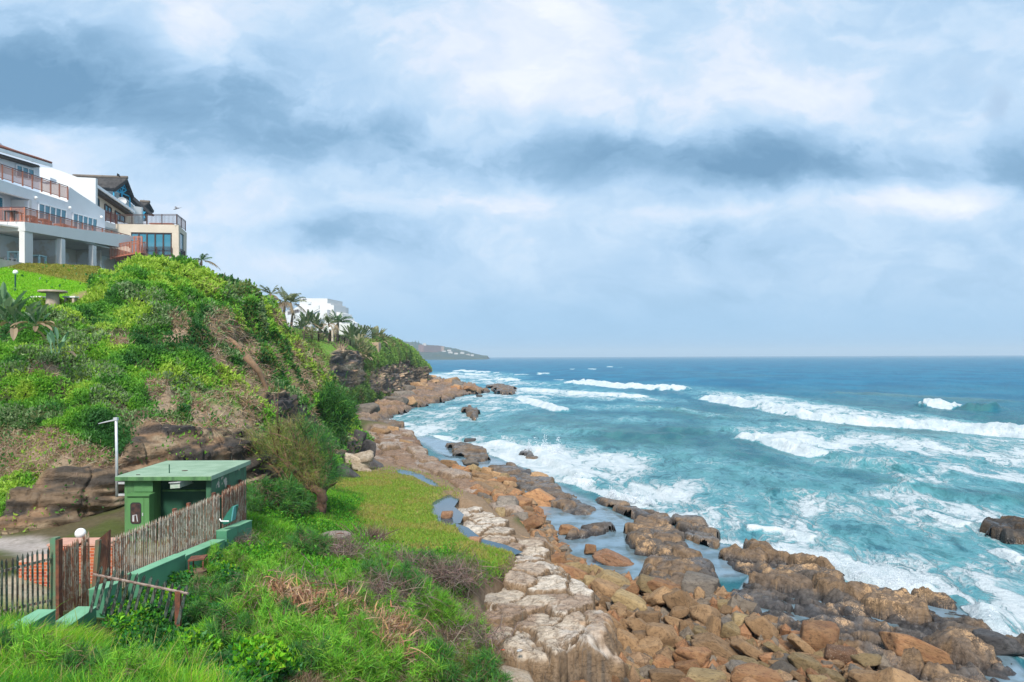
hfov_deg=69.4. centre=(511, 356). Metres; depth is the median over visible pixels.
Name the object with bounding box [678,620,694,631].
boulder
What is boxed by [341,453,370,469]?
boulder
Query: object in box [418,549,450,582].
feathery shrub
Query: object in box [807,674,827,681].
boulder
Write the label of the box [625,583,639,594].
boulder
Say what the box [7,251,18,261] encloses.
bar table
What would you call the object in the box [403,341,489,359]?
headland
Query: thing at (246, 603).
feathery shrub
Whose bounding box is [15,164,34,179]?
window
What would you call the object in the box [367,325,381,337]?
strelitzia clump
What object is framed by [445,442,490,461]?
rock outcrop
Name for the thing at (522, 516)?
boulder
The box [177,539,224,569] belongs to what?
green wall
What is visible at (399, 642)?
dead fern
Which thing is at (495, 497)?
boulder
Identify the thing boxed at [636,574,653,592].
boulder
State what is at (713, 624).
boulder
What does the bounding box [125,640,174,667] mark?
feathery shrub
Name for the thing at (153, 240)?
window
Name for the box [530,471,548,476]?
boulder
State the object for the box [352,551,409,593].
feathery shrub
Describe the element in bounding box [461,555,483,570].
feathery shrub
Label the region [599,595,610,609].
boulder
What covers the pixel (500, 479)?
boulder
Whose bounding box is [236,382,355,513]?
leaning tree
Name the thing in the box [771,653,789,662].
boulder
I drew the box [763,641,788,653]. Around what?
boulder
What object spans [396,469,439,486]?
pool water
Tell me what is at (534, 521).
boulder
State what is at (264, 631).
feathery shrub
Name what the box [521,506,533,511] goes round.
boulder
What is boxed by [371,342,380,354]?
ruined wall
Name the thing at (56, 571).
fence post
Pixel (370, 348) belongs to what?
strelitzia clump
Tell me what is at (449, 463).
boulder
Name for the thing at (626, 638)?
boulder
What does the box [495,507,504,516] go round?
boulder
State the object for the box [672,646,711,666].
boulder
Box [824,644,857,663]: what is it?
boulder
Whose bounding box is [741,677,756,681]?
boulder
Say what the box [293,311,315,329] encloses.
strelitzia clump
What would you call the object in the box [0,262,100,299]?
lawn grass
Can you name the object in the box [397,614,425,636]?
dead fern
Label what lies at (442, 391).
foreshore rock
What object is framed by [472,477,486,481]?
boulder
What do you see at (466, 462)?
boulder
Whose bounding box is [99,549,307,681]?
creeper
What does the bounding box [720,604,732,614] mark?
boulder
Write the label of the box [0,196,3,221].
window
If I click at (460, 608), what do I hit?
feathery shrub
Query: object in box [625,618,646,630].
boulder
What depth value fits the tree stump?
20.58 m
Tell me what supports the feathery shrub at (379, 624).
on the ground at (100, 525)
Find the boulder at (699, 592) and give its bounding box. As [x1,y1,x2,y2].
[694,586,704,598]
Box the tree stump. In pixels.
[189,568,206,580]
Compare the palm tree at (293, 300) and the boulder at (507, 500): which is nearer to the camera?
the boulder at (507, 500)
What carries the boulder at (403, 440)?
on the rock slabs at (391, 448)
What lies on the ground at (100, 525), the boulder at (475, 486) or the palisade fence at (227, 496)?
the palisade fence at (227, 496)
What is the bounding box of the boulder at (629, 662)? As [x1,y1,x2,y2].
[625,659,639,668]
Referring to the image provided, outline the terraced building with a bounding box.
[281,298,371,338]
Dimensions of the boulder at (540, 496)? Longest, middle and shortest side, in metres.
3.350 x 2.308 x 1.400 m
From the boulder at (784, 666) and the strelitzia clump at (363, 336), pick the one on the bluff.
the strelitzia clump at (363, 336)
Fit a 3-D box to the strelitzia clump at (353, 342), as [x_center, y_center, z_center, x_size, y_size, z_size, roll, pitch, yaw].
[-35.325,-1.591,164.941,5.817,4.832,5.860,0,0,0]
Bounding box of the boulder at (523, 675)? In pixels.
[497,665,533,681]
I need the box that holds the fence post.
[50,536,62,620]
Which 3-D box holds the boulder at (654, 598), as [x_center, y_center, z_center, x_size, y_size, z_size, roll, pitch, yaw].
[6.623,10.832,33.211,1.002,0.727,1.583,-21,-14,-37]
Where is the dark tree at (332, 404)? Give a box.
[315,371,361,442]
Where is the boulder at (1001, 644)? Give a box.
[972,628,1023,655]
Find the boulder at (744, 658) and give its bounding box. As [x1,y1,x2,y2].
[728,655,759,664]
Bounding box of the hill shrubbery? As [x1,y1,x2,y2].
[0,251,374,537]
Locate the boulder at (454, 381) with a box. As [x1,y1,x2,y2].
[451,379,463,385]
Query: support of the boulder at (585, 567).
on the boulder bed
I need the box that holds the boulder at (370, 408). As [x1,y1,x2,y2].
[355,403,379,413]
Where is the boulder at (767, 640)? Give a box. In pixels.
[761,639,775,645]
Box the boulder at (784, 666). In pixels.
[769,661,797,673]
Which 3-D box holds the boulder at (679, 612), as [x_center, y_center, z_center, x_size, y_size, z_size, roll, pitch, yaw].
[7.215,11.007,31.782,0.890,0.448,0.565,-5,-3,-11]
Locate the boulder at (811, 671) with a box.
[805,668,817,674]
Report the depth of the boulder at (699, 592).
33.81 m
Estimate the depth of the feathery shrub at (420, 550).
29.22 m
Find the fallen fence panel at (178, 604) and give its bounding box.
[89,566,188,626]
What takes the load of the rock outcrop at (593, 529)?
on the boulder bed
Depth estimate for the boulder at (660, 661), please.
26.69 m
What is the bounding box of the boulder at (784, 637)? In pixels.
[781,634,799,640]
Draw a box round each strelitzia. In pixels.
[0,281,30,319]
[0,292,59,340]
[7,302,54,333]
[45,326,75,356]
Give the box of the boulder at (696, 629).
[692,625,707,634]
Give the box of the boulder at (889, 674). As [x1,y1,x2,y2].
[878,667,921,681]
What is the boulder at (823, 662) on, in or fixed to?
on the boulder bed
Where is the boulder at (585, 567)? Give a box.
[580,564,590,573]
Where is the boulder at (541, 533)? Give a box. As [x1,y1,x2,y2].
[530,529,546,536]
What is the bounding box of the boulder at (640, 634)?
[631,630,646,639]
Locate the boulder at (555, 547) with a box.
[549,542,558,551]
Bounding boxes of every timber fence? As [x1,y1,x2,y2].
[303,331,328,342]
[331,334,355,345]
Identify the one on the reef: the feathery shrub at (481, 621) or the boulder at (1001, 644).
the boulder at (1001, 644)
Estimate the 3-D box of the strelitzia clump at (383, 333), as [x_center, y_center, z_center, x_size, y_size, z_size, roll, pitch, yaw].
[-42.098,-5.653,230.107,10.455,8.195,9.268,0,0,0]
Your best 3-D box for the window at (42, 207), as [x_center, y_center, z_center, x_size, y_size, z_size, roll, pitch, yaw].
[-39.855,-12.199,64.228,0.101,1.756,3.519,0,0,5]
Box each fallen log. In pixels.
[224,334,247,354]
[243,354,268,390]
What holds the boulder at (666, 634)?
on the boulder bed
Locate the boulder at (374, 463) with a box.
[370,459,383,467]
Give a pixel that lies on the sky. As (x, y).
(490, 178)
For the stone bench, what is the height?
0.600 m
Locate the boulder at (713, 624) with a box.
[705,615,720,636]
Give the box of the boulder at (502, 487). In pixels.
[498,484,505,491]
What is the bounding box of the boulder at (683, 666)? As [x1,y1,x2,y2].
[674,659,699,674]
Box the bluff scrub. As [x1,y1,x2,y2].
[292,328,432,404]
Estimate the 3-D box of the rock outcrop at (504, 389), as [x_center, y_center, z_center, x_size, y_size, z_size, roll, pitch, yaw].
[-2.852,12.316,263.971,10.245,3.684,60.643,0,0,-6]
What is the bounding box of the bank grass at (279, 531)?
[219,483,506,616]
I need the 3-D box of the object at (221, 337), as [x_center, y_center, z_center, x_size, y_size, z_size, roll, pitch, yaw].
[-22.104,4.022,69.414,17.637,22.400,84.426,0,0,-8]
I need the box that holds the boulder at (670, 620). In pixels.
[663,615,680,627]
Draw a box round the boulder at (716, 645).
[690,632,740,659]
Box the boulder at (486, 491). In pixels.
[473,487,491,494]
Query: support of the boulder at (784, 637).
on the rocks at (738, 604)
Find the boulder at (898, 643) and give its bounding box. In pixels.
[878,631,952,663]
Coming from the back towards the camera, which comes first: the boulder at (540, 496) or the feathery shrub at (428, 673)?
the boulder at (540, 496)
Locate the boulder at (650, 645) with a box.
[633,636,662,656]
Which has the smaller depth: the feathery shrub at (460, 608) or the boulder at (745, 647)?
the feathery shrub at (460, 608)
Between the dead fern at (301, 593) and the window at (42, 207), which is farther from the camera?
the window at (42, 207)
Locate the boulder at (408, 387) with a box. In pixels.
[401,384,415,390]
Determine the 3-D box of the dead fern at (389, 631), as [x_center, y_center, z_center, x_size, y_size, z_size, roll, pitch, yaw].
[-3.074,6.912,16.562,2.129,1.939,2.389,0,0,-41]
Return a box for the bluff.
[306,332,431,402]
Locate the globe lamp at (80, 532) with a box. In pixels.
[75,528,85,537]
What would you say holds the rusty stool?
on the tree stump
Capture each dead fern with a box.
[248,578,291,598]
[249,569,315,598]
[254,570,337,606]
[271,572,350,615]
[282,577,363,625]
[319,577,367,619]
[343,599,438,638]
[346,615,436,673]
[348,601,397,628]
[369,619,437,677]
[373,605,428,635]
[376,603,432,638]
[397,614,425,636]
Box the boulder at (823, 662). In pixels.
[821,660,838,671]
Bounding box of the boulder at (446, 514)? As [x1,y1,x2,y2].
[441,511,452,518]
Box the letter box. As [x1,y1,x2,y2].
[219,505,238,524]
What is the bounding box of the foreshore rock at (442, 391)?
[349,376,489,420]
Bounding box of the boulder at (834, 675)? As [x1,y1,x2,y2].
[819,667,847,681]
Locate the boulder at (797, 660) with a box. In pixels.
[787,652,822,671]
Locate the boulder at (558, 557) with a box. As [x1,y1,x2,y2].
[551,552,566,563]
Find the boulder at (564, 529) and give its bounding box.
[558,524,578,534]
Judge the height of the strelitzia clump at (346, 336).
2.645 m
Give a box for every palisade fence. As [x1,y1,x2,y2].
[0,547,49,617]
[63,531,89,610]
[111,492,219,587]
[220,479,245,527]
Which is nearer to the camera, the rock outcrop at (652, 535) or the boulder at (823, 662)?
the boulder at (823, 662)
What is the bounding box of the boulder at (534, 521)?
[523,514,544,530]
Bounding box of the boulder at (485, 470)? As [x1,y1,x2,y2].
[481,467,493,473]
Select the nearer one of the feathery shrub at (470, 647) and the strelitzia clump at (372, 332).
the feathery shrub at (470, 647)
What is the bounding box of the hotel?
[418,345,443,351]
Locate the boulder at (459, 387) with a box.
[451,385,462,389]
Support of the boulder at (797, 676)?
on the rocks at (738, 604)
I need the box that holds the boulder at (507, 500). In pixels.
[496,495,518,505]
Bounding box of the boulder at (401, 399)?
[386,396,408,403]
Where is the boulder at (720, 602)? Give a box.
[717,599,728,609]
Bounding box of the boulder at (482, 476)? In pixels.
[472,472,492,479]
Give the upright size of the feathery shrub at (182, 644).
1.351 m
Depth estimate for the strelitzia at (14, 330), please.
31.93 m
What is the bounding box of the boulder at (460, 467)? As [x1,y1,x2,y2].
[452,466,465,469]
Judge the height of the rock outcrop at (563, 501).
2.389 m
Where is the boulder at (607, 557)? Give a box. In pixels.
[592,548,633,566]
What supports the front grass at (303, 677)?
on the ground at (100, 525)
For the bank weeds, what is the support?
on the ground at (100, 525)
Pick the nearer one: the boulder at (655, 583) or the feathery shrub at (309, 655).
the feathery shrub at (309, 655)
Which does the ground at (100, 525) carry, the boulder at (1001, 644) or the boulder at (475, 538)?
the boulder at (475, 538)
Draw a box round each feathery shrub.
[0,623,29,661]
[0,624,76,676]
[11,613,71,647]
[30,632,112,656]
[41,635,125,680]
[84,633,164,681]
[90,637,127,660]
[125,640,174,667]
[157,628,216,665]
[181,569,223,598]
[182,596,219,622]
[187,574,292,633]
[193,557,225,579]
[196,573,248,603]
[199,597,262,648]
[201,540,232,563]
[210,573,270,591]
[215,540,256,574]
[224,621,281,644]
[228,590,308,640]
[229,581,297,612]
[245,555,297,578]
[245,558,302,586]
[246,473,286,508]
[246,488,266,513]
[253,605,311,646]
[263,472,309,517]
[266,608,351,646]
[268,543,310,575]
[274,594,316,624]
[275,522,332,557]
[279,566,323,596]
[289,481,319,515]
[290,628,335,680]
[293,627,395,681]
[302,525,336,551]
[304,620,372,674]
[307,566,355,599]
[308,588,375,638]
[313,601,393,658]
[332,559,372,594]
[347,584,392,626]
[351,604,396,632]
[352,545,379,564]
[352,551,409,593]
[367,633,424,681]
[371,545,401,570]
[373,586,423,624]
[385,558,431,601]
[386,629,455,681]
[395,605,451,646]
[410,632,472,681]
[411,548,435,567]
[412,566,442,595]
[413,576,459,628]
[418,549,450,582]
[433,636,462,663]
[440,602,479,642]
[445,636,496,678]
[448,596,470,614]
[451,645,518,681]
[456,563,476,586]
[456,651,502,681]
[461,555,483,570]
[461,609,493,632]
[473,632,494,652]
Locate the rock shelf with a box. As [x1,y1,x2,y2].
[458,506,628,681]
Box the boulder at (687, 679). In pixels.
[678,677,695,681]
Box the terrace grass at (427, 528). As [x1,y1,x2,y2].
[322,465,518,577]
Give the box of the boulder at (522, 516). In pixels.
[511,512,527,520]
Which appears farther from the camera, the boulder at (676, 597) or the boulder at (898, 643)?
the boulder at (676, 597)
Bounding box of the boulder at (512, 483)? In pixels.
[503,480,517,487]
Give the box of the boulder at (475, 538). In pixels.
[469,536,481,542]
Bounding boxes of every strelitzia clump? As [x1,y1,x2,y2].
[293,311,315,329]
[293,317,309,331]
[296,309,319,327]
[301,312,323,334]
[301,326,320,337]
[310,320,328,331]
[316,329,332,340]
[339,323,366,339]
[341,334,352,340]
[347,339,366,358]
[350,334,375,352]
[352,326,371,347]
[356,340,372,359]
[358,323,376,340]
[364,343,378,359]
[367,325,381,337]
[368,326,390,348]
[374,326,391,339]
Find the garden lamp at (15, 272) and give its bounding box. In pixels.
[13,270,17,290]
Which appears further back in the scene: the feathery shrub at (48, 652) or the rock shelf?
the rock shelf
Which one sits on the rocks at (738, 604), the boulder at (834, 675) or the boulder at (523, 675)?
the boulder at (834, 675)
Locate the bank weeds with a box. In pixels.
[190,477,478,610]
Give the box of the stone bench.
[62,296,78,304]
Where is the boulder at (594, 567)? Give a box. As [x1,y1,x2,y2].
[589,564,603,573]
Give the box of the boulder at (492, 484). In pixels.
[484,481,502,487]
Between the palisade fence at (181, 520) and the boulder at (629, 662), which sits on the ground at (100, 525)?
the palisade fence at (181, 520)
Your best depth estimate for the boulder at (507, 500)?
53.45 m
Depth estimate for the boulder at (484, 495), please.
57.39 m
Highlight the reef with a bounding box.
[718,538,1023,681]
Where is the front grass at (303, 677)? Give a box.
[236,592,487,681]
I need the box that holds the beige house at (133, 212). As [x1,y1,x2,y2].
[72,173,186,258]
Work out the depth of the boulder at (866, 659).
26.47 m
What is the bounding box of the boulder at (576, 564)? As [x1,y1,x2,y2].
[564,562,580,568]
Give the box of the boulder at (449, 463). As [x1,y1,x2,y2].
[440,460,458,467]
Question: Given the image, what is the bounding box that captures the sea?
[392,355,1023,681]
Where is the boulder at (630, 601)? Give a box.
[611,589,646,610]
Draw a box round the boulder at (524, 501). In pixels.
[511,495,531,506]
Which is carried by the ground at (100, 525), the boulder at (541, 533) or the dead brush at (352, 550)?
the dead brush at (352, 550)
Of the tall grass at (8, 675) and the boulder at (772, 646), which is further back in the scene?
the boulder at (772, 646)
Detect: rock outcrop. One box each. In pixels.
[376,418,404,427]
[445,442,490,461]
[461,405,480,420]
[486,383,516,394]
[488,462,595,514]
[518,449,537,458]
[565,521,615,539]
[595,497,672,522]
[623,515,688,556]
[638,545,721,586]
[671,513,720,548]
[979,515,1023,544]
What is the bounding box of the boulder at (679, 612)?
[669,606,688,618]
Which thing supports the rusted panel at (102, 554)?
on the ground at (100, 525)
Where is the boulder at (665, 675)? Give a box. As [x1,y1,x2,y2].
[648,668,685,681]
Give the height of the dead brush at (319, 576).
1.834 m
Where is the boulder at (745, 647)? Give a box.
[730,638,763,660]
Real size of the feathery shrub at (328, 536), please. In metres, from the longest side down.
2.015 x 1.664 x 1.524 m
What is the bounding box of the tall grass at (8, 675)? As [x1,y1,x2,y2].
[0,597,280,681]
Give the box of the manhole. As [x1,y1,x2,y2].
[321,530,350,542]
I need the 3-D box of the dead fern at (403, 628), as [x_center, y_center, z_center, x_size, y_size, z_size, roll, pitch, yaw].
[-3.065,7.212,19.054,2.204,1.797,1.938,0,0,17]
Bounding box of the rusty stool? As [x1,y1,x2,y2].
[188,554,207,569]
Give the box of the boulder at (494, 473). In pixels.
[492,471,501,476]
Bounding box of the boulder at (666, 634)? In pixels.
[645,622,679,646]
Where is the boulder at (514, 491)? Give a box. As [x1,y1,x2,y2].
[509,488,522,494]
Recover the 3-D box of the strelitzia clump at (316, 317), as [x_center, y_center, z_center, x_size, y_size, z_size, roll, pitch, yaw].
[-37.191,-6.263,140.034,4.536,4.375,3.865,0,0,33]
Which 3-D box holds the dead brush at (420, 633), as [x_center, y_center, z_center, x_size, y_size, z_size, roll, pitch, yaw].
[-2.490,7.657,18.843,3.596,2.106,3.529,0,0,-32]
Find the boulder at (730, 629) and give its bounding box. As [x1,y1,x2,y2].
[720,621,740,637]
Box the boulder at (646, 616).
[634,610,661,622]
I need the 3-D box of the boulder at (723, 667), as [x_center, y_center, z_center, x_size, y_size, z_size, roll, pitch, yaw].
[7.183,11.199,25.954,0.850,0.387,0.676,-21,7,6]
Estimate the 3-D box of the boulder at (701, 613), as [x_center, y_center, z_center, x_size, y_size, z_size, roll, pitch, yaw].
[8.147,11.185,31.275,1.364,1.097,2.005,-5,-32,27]
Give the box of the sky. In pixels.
[0,0,1023,356]
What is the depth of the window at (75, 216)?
68.40 m
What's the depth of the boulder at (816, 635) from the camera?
28.26 m
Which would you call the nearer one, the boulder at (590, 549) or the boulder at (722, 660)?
the boulder at (722, 660)
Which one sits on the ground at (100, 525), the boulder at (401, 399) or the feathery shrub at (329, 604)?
the feathery shrub at (329, 604)
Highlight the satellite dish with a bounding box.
[118,197,126,203]
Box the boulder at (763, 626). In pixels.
[744,614,778,639]
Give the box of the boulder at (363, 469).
[358,468,371,471]
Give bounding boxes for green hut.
[115,460,250,541]
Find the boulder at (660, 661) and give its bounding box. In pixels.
[652,654,673,667]
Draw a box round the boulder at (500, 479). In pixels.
[497,477,513,482]
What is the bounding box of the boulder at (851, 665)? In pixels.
[848,663,861,672]
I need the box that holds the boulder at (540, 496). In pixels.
[522,488,554,506]
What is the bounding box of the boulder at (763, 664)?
[757,661,769,667]
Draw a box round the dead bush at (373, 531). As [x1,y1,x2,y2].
[335,520,398,541]
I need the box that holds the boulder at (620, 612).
[616,608,626,617]
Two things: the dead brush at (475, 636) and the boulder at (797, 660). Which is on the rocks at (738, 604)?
the boulder at (797, 660)
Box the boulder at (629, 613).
[626,609,633,617]
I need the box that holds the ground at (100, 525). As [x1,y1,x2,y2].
[0,420,568,645]
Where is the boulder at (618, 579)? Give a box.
[596,569,630,586]
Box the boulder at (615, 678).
[611,675,619,681]
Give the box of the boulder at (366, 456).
[352,450,373,462]
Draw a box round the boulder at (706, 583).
[681,571,719,594]
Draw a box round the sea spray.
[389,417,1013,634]
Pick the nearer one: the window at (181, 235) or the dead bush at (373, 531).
the dead bush at (373, 531)
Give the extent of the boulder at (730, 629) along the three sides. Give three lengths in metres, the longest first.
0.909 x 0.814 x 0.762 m
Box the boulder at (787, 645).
[778,640,792,649]
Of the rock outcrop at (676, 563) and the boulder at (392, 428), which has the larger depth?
the boulder at (392, 428)
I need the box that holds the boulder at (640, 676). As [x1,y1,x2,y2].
[627,664,644,678]
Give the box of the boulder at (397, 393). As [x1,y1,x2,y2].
[393,391,414,395]
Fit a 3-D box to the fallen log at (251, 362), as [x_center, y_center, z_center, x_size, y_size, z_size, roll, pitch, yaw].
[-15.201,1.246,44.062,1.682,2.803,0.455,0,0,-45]
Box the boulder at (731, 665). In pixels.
[726,660,746,673]
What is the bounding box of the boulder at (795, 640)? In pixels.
[786,633,814,653]
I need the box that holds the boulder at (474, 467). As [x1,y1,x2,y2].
[468,464,481,471]
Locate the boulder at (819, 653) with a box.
[813,651,823,656]
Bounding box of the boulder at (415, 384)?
[410,382,425,386]
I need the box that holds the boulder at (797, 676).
[790,670,807,681]
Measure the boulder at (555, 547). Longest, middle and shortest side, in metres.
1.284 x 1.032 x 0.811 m
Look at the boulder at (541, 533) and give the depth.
45.87 m
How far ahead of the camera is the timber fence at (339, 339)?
153.91 m
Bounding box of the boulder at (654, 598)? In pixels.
[646,586,672,606]
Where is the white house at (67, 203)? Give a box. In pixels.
[0,143,147,271]
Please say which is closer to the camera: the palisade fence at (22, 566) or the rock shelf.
the palisade fence at (22, 566)
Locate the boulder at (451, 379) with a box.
[444,377,460,381]
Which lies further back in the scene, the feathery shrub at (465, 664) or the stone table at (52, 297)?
the stone table at (52, 297)
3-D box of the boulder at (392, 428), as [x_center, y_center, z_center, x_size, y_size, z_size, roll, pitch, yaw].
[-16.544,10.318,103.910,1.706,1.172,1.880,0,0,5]
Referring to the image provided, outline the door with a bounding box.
[163,491,205,538]
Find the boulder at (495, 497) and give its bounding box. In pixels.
[492,493,505,499]
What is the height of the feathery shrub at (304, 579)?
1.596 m
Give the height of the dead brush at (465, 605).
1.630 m
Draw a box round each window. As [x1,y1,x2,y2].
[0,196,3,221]
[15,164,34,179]
[38,202,66,224]
[72,212,97,230]
[104,204,111,212]
[115,210,124,223]
[131,232,171,255]
[180,233,183,256]
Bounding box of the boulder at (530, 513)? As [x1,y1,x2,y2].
[524,510,533,516]
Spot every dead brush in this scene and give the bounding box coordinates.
[206,552,366,609]
[230,528,269,549]
[253,556,372,594]
[313,524,383,561]
[317,557,438,611]
[324,516,380,556]
[325,567,403,608]
[368,570,452,613]
[370,537,443,571]
[401,609,478,674]
[410,547,503,602]
[425,545,493,596]
[437,556,501,601]
[439,606,506,657]
[440,593,540,666]
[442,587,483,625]
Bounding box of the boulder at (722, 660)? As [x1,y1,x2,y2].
[716,656,727,664]
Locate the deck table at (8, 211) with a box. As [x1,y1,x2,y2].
[4,210,23,221]
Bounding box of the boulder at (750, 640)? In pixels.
[745,638,756,645]
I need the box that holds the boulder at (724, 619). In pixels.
[721,616,732,627]
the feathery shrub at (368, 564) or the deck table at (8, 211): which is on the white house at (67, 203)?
the deck table at (8, 211)
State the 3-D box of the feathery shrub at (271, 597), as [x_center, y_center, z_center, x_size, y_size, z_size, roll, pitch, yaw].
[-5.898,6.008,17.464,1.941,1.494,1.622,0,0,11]
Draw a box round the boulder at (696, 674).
[686,667,726,681]
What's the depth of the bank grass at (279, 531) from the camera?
29.86 m
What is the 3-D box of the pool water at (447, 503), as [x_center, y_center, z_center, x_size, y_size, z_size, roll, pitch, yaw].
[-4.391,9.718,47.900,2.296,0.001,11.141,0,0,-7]
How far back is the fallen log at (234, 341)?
46.42 m
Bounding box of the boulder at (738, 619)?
[731,612,751,631]
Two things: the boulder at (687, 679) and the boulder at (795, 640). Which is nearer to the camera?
the boulder at (687, 679)
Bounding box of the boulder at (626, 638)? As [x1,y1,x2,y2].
[616,628,638,649]
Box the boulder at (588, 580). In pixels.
[583,575,596,585]
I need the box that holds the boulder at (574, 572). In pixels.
[557,563,587,579]
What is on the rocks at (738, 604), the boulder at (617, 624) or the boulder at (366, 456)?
the boulder at (617, 624)
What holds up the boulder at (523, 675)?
on the ground at (100, 525)
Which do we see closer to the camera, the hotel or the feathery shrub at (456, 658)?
the feathery shrub at (456, 658)
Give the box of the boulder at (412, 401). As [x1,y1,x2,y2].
[407,396,417,405]
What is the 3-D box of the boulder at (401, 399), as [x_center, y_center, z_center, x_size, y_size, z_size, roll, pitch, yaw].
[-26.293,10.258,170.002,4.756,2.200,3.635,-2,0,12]
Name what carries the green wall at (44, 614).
on the ground at (100, 525)
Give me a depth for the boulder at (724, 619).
30.32 m
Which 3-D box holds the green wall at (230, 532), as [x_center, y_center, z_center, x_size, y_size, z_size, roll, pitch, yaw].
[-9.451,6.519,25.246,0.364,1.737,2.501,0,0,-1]
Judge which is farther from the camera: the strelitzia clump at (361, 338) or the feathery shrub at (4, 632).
the strelitzia clump at (361, 338)
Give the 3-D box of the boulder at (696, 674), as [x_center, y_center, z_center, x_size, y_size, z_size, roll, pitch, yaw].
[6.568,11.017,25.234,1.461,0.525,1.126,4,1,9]
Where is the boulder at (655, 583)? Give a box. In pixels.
[647,577,680,590]
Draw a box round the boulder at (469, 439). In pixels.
[464,438,475,441]
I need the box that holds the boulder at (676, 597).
[662,588,699,608]
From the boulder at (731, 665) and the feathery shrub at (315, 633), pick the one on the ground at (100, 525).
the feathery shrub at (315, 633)
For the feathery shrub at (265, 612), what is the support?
on the ground at (100, 525)
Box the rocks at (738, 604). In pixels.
[470,489,891,681]
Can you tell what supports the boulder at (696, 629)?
on the rocks at (738, 604)
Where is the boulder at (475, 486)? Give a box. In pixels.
[470,484,482,489]
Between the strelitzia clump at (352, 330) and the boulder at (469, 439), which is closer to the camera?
the boulder at (469, 439)
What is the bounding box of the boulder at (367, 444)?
[360,439,375,456]
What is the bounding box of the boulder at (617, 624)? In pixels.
[602,610,624,629]
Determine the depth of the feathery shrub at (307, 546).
25.29 m
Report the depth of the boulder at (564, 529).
49.59 m
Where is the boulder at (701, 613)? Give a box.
[689,604,720,624]
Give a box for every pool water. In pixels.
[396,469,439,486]
[431,495,463,524]
[455,523,521,553]
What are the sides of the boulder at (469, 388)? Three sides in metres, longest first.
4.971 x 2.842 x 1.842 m
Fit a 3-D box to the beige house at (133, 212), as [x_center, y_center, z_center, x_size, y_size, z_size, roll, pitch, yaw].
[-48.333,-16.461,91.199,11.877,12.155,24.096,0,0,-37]
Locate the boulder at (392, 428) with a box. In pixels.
[387,426,399,430]
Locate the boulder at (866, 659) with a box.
[850,653,881,666]
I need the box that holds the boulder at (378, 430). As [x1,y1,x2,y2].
[370,427,390,434]
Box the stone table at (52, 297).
[37,289,67,305]
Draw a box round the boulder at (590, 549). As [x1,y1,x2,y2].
[584,544,596,554]
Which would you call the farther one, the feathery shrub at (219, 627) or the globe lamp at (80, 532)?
the globe lamp at (80, 532)
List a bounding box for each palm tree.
[193,253,218,267]
[259,285,282,305]
[275,286,300,322]
[283,293,308,327]
[315,313,339,334]
[323,309,352,340]
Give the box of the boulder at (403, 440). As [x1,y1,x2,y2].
[399,439,412,442]
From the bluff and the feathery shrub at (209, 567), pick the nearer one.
the feathery shrub at (209, 567)
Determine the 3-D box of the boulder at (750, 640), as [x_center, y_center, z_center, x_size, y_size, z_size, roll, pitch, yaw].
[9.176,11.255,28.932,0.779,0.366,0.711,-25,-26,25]
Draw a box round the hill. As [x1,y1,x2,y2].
[0,261,362,534]
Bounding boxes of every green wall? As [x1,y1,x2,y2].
[11,609,55,630]
[55,606,96,629]
[88,581,121,617]
[127,554,185,598]
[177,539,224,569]
[216,520,251,549]
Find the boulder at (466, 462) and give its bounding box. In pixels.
[462,459,478,465]
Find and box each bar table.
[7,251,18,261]
[33,255,46,263]
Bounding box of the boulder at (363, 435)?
[354,429,366,442]
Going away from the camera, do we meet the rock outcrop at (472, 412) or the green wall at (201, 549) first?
the green wall at (201, 549)
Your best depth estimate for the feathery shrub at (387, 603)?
20.97 m
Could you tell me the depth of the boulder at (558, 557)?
38.56 m
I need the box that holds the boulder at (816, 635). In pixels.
[800,620,839,651]
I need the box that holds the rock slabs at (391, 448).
[367,424,523,517]
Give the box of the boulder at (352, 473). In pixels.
[336,464,360,477]
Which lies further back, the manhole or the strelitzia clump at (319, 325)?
the strelitzia clump at (319, 325)
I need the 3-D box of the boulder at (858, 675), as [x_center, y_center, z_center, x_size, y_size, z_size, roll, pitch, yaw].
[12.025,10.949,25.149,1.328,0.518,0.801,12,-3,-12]
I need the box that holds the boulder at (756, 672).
[730,662,783,681]
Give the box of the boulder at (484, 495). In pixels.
[477,492,492,499]
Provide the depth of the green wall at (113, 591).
17.56 m
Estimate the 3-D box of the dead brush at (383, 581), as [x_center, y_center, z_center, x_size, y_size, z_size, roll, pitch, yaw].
[-3.853,6.894,21.888,3.778,2.110,3.312,0,0,8]
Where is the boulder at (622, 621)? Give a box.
[619,618,629,629]
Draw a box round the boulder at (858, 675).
[848,668,879,681]
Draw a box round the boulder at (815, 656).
[806,654,820,658]
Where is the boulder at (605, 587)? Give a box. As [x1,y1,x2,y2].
[590,578,619,596]
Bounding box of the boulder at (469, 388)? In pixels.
[463,385,476,391]
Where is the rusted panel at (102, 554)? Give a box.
[92,530,110,586]
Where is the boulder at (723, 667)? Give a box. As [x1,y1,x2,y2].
[716,665,726,671]
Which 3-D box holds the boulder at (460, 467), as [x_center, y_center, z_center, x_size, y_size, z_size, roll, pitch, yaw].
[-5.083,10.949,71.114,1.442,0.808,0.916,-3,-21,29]
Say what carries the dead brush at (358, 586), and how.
on the ground at (100, 525)
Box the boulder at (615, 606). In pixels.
[610,602,626,610]

